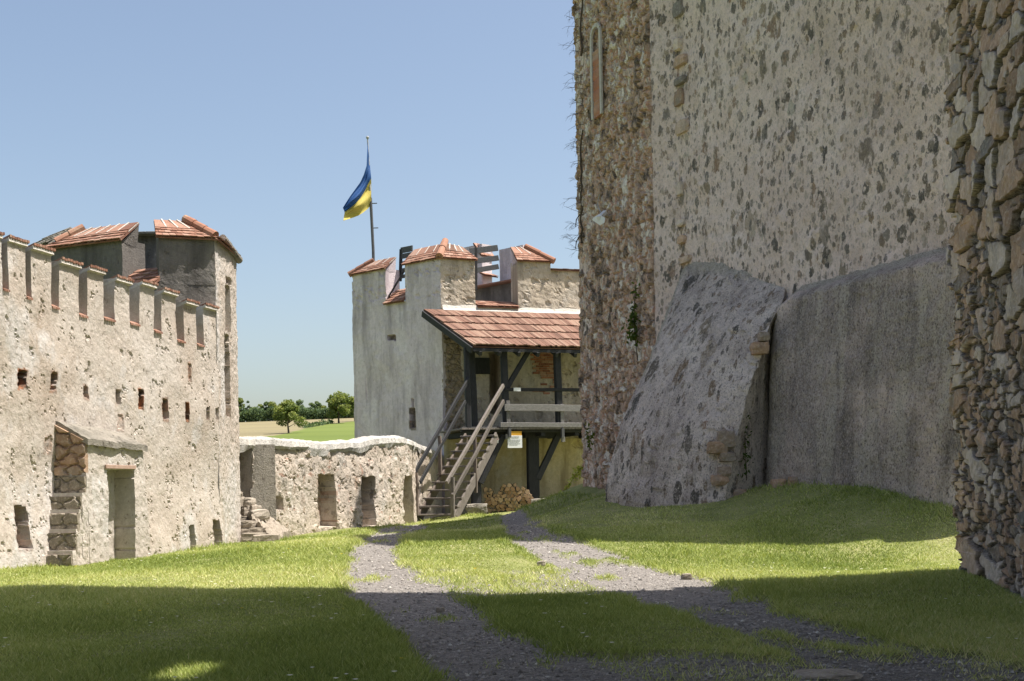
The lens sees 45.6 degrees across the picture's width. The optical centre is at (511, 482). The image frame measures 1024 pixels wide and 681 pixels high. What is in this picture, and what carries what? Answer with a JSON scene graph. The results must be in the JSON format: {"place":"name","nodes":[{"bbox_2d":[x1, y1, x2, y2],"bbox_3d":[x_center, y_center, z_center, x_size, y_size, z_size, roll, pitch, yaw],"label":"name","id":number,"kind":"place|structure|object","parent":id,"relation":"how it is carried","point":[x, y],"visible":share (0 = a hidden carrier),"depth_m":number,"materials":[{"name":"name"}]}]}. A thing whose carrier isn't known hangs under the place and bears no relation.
{"place":"outdoors","nodes":[
{"label":"outdoors","id":0,"kind":"place"},
{"bbox_2d":[0,0,578,421],"label":"sky","id":1,"kind":"structure","parent":0,"point":[251,121],"materials":[{"name":"blue"}]},
{"bbox_2d":[239,418,354,441],"bbox_3d":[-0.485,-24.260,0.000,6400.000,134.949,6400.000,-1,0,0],"label":"terrain","id":2,"kind":"structure","parent":0,"point":[344,429],"depth_m":345.01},
{"bbox_2d":[238,398,244,411],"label":"hedgerow tree","id":3,"kind":"object","parent":2,"relation":"on","point":[240,401],"visible":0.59,"depth_m":513.48,"materials":[{"name":"green plant"}]},
{"bbox_2d":[240,407,249,421],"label":"hedgerow tree","id":4,"kind":"object","parent":2,"relation":"on","point":[242,408],"visible":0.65,"depth_m":511.13,"materials":[{"name":"green plant"}]},
{"bbox_2d":[263,401,269,410],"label":"hedgerow tree","id":5,"kind":"object","parent":2,"relation":"on","point":[266,403],"visible":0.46,"depth_m":514.26,"materials":[{"name":"green plant"}]},
{"bbox_2d":[268,401,275,420],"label":"hedgerow tree","id":6,"kind":"object","parent":2,"relation":"on","point":[272,403],"visible":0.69,"depth_m":509.11,"materials":[{"name":"green plant"}]},
{"bbox_2d":[272,399,307,432],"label":"tree","id":7,"kind":"object","parent":2,"relation":"on","point":[290,409],"visible":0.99,"depth_m":321.21,"materials":[{"name":"green plant"}]},
{"bbox_2d":[239,404,353,421],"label":"tree line","id":8,"kind":"object","parent":2,"relation":"on","point":[255,414],"visible":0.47,"depth_m":507.31,"materials":[{"name":"green plant"}]},
{"bbox_2d":[296,399,303,405],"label":"hedgerow tree","id":9,"kind":"object","parent":2,"relation":"on","point":[299,402],"visible":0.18,"depth_m":519.21,"materials":[{"name":"green plant"}]},
{"bbox_2d":[307,402,315,413],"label":"hedgerow tree","id":10,"kind":"object","parent":2,"relation":"on","point":[311,405],"visible":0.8,"depth_m":511.36,"materials":[{"name":"green plant"}]},
{"bbox_2d":[313,401,321,409],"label":"hedgerow tree","id":11,"kind":"object","parent":2,"relation":"on","point":[318,405],"visible":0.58,"depth_m":514.26,"materials":[{"name":"green plant"}]},
{"bbox_2d":[302,419,334,427],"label":"boundary scrub","id":12,"kind":"object","parent":2,"relation":"on","point":[316,423],"visible":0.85,"depth_m":395.85,"materials":[{"name":"green plant"}]},
{"bbox_2d":[326,391,350,422],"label":"tree","id":13,"kind":"object","parent":2,"relation":"on","point":[335,400],"visible":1,"depth_m":423.49,"materials":[{"name":"green plant"}]},
{"bbox_2d":[347,396,353,415],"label":"tree","id":14,"kind":"object","parent":2,"relation":"on","point":[351,402],"visible":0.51,"depth_m":443.49,"materials":[{"name":"green plant"}]},
{"bbox_2d":[0,478,1023,680],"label":"grass","id":15,"kind":"structure","parent":0,"point":[333,657],"depth_m":10.49,"materials":[{"name":"green plant"}]},
{"bbox_2d":[0,483,1023,680],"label":"ground","id":16,"kind":"structure","parent":0,"point":[926,673],"depth_m":11.78,"materials":[{"name":"grey gravel"}]},
{"bbox_2d":[46,421,151,566],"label":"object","id":17,"kind":"object","parent":16,"relation":"on","point":[99,507],"visible":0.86,"depth_m":17.65,"materials":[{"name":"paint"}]},
{"bbox_2d":[0,232,224,569],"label":"curtain wall","id":18,"kind":"structure","parent":16,"relation":"on","point":[89,345],"depth_m":18.72,"materials":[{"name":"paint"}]},
{"bbox_2d":[35,215,242,543],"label":"corner tower","id":19,"kind":"structure","parent":16,"relation":"on","point":[188,257],"depth_m":22.61,"materials":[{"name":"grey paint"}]},
{"bbox_2d":[240,492,291,541],"bbox_3d":[-5.171,0.916,24.807,1.345,1.474,2.786,-1,0,0],"label":"ruined masonry stub","id":20,"kind":"object","parent":16,"relation":"on","point":[259,523],"visible":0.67,"depth_m":24.72,"materials":[{"name":"stone"}]},
{"bbox_2d":[239,435,442,535],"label":"wall","id":21,"kind":"structure","parent":16,"relation":"on","point":[296,486],"depth_m":29.70,"materials":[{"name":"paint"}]},
{"bbox_2d":[436,607,444,612],"bbox_3d":[-0.624,1.117,10.600,0.081,0.062,0.068,-1,0,0],"label":"loose stone","id":22,"kind":"object","parent":16,"relation":"on","point":[440,609],"visible":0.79,"depth_m":10.57,"materials":[{"name":"grey stone"}]},
{"bbox_2d":[415,377,504,520],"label":"wooden staircase","id":23,"kind":"structure","parent":16,"relation":"on","point":[452,465],"depth_m":35.37,"materials":[{"name":"wood"}]},
{"bbox_2d":[347,238,583,513],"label":"gate tower","id":24,"kind":"structure","parent":16,"relation":"on","point":[408,361],"depth_m":40.66,"materials":[{"name":"paint"}]},
{"bbox_2d":[343,136,377,260],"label":"flagpole","id":25,"kind":"object","parent":24,"relation":"on","point":[358,202],"visible":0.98,"depth_m":42.55,"materials":[{"name":"metal"}]},
{"bbox_2d":[465,503,486,513],"bbox_3d":[-1.088,0.811,37.204,0.682,0.327,0.573,-1,0,0],"label":"footing stone","id":26,"kind":"object","parent":16,"relation":"on","point":[475,508],"visible":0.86,"depth_m":36.95,"materials":[{"name":"grey stone"}]},
{"bbox_2d":[421,305,582,503],"bbox_3d":[1.029,-2.580,39.175,7.284,6.525,2.799,-1,0,-20],"label":"timber porch","id":27,"kind":"object","parent":16,"relation":"on","point":[471,330],"visible":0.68,"depth_m":38.21,"materials":[{"name":"wood"}]},
{"bbox_2d":[507,431,521,447],"bbox_3d":[0.085,-1.319,37.582,0.473,0.514,0.034,-1,0,-20],"label":"notice board","id":28,"kind":"object","parent":27,"relation":"attached to","point":[515,440],"visible":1,"depth_m":37.58,"materials":[{"name":"white paper"}]},
{"bbox_2d":[3,505,1020,679],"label":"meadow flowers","id":29,"kind":"object","parent":16,"relation":"on","point":[401,657],"visible":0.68,"depth_m":10.21,"materials":[{"name":"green plant"}]},
{"bbox_2d":[537,561,545,565],"bbox_3d":[0.357,0.999,14.889,0.108,0.084,0.087,-1,0,0],"label":"loose stone","id":30,"kind":"object","parent":16,"relation":"on","point":[542,563],"visible":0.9,"depth_m":14.85,"materials":[{"name":"grey stone"}]},
{"bbox_2d":[550,465,582,495],"bbox_3d":[1.422,0.036,31.506,1.294,1.148,0.351,-1,0,34],"label":"trailing plant","id":31,"kind":"object","parent":16,"relation":"on","point":[578,473],"visible":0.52,"depth_m":31.38,"materials":[{"name":"green plant"}]},
{"bbox_2d":[343,510,1023,680],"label":"gravel pebbles","id":32,"kind":"object","parent":16,"relation":"on","point":[699,663],"visible":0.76,"depth_m":8.48,"materials":[{"name":"grey gravel"}]},
{"bbox_2d":[681,573,691,579],"bbox_3d":[1.906,1.037,13.313,0.124,0.090,0.103,-1,0,0],"label":"loose stone","id":33,"kind":"object","parent":16,"relation":"on","point":[686,576],"visible":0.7,"depth_m":13.27,"materials":[{"name":"grey stone"}]},
{"bbox_2d":[571,0,961,507],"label":"keep","id":34,"kind":"structure","parent":16,"relation":"on","point":[774,233],"depth_m":22.58,"materials":[{"name":"stone"}]},
{"bbox_2d":[560,0,583,256],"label":"dead creeper","id":35,"kind":"object","parent":34,"relation":"attached to","point":[580,140],"visible":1,"depth_m":30.25,"materials":[{"name":"brown plant"}]},
{"bbox_2d":[585,422,594,449],"bbox_3d":[1.910,-1.133,29.791,0.308,0.702,0.406,-1,0,0],"label":"climbing ivy","id":36,"kind":"object","parent":34,"relation":"attached to","point":[588,440],"visible":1,"depth_m":29.80,"materials":[{"name":"green plant"}]},
{"bbox_2d":[590,22,603,119],"bbox_3d":[2.071,-9.915,29.306,0.150,2.241,0.614,-1,0,-20],"label":"bricked window","id":37,"kind":"structure","parent":34,"relation":"in","point":[596,62],"depth_m":29.25,"materials":[{"name":"stone"}]},
{"bbox_2d":[592,194,606,224],"bbox_3d":[2.079,-6.423,28.583,0.307,0.872,1.052,-1,0,-9],"label":"floodlight","id":38,"kind":"object","parent":34,"relation":"attached to","point":[599,219],"visible":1,"depth_m":28.42,"materials":[{"name":"white metal"}]},
{"bbox_2d":[621,280,641,360],"bbox_3d":[2.731,-3.648,27.461,0.470,1.829,0.503,-1,0,-34],"label":"climbing ivy","id":39,"kind":"object","parent":34,"relation":"attached to","point":[633,336],"visible":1,"depth_m":27.41,"materials":[{"name":"green plant"}]},
{"bbox_2d":[738,413,753,479],"bbox_3d":[4.258,-0.763,22.113,0.350,1.451,0.425,-1,0,15],"label":"climbing ivy","id":40,"kind":"object","parent":34,"relation":"attached to","point":[745,464],"visible":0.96,"depth_m":22.09,"materials":[{"name":"green plant"}]},
{"bbox_2d":[791,668,862,680],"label":"loose stone","id":41,"kind":"object","parent":16,"relation":"on","point":[843,674],"visible":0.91,"depth_m":6.49,"materials":[{"name":"grey stone"}]},
{"bbox_2d":[943,0,1023,597],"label":"rubble wall","id":42,"kind":"structure","parent":16,"relation":"on","point":[984,139],"depth_m":10.63,"materials":[{"name":"stone"}]}
]}

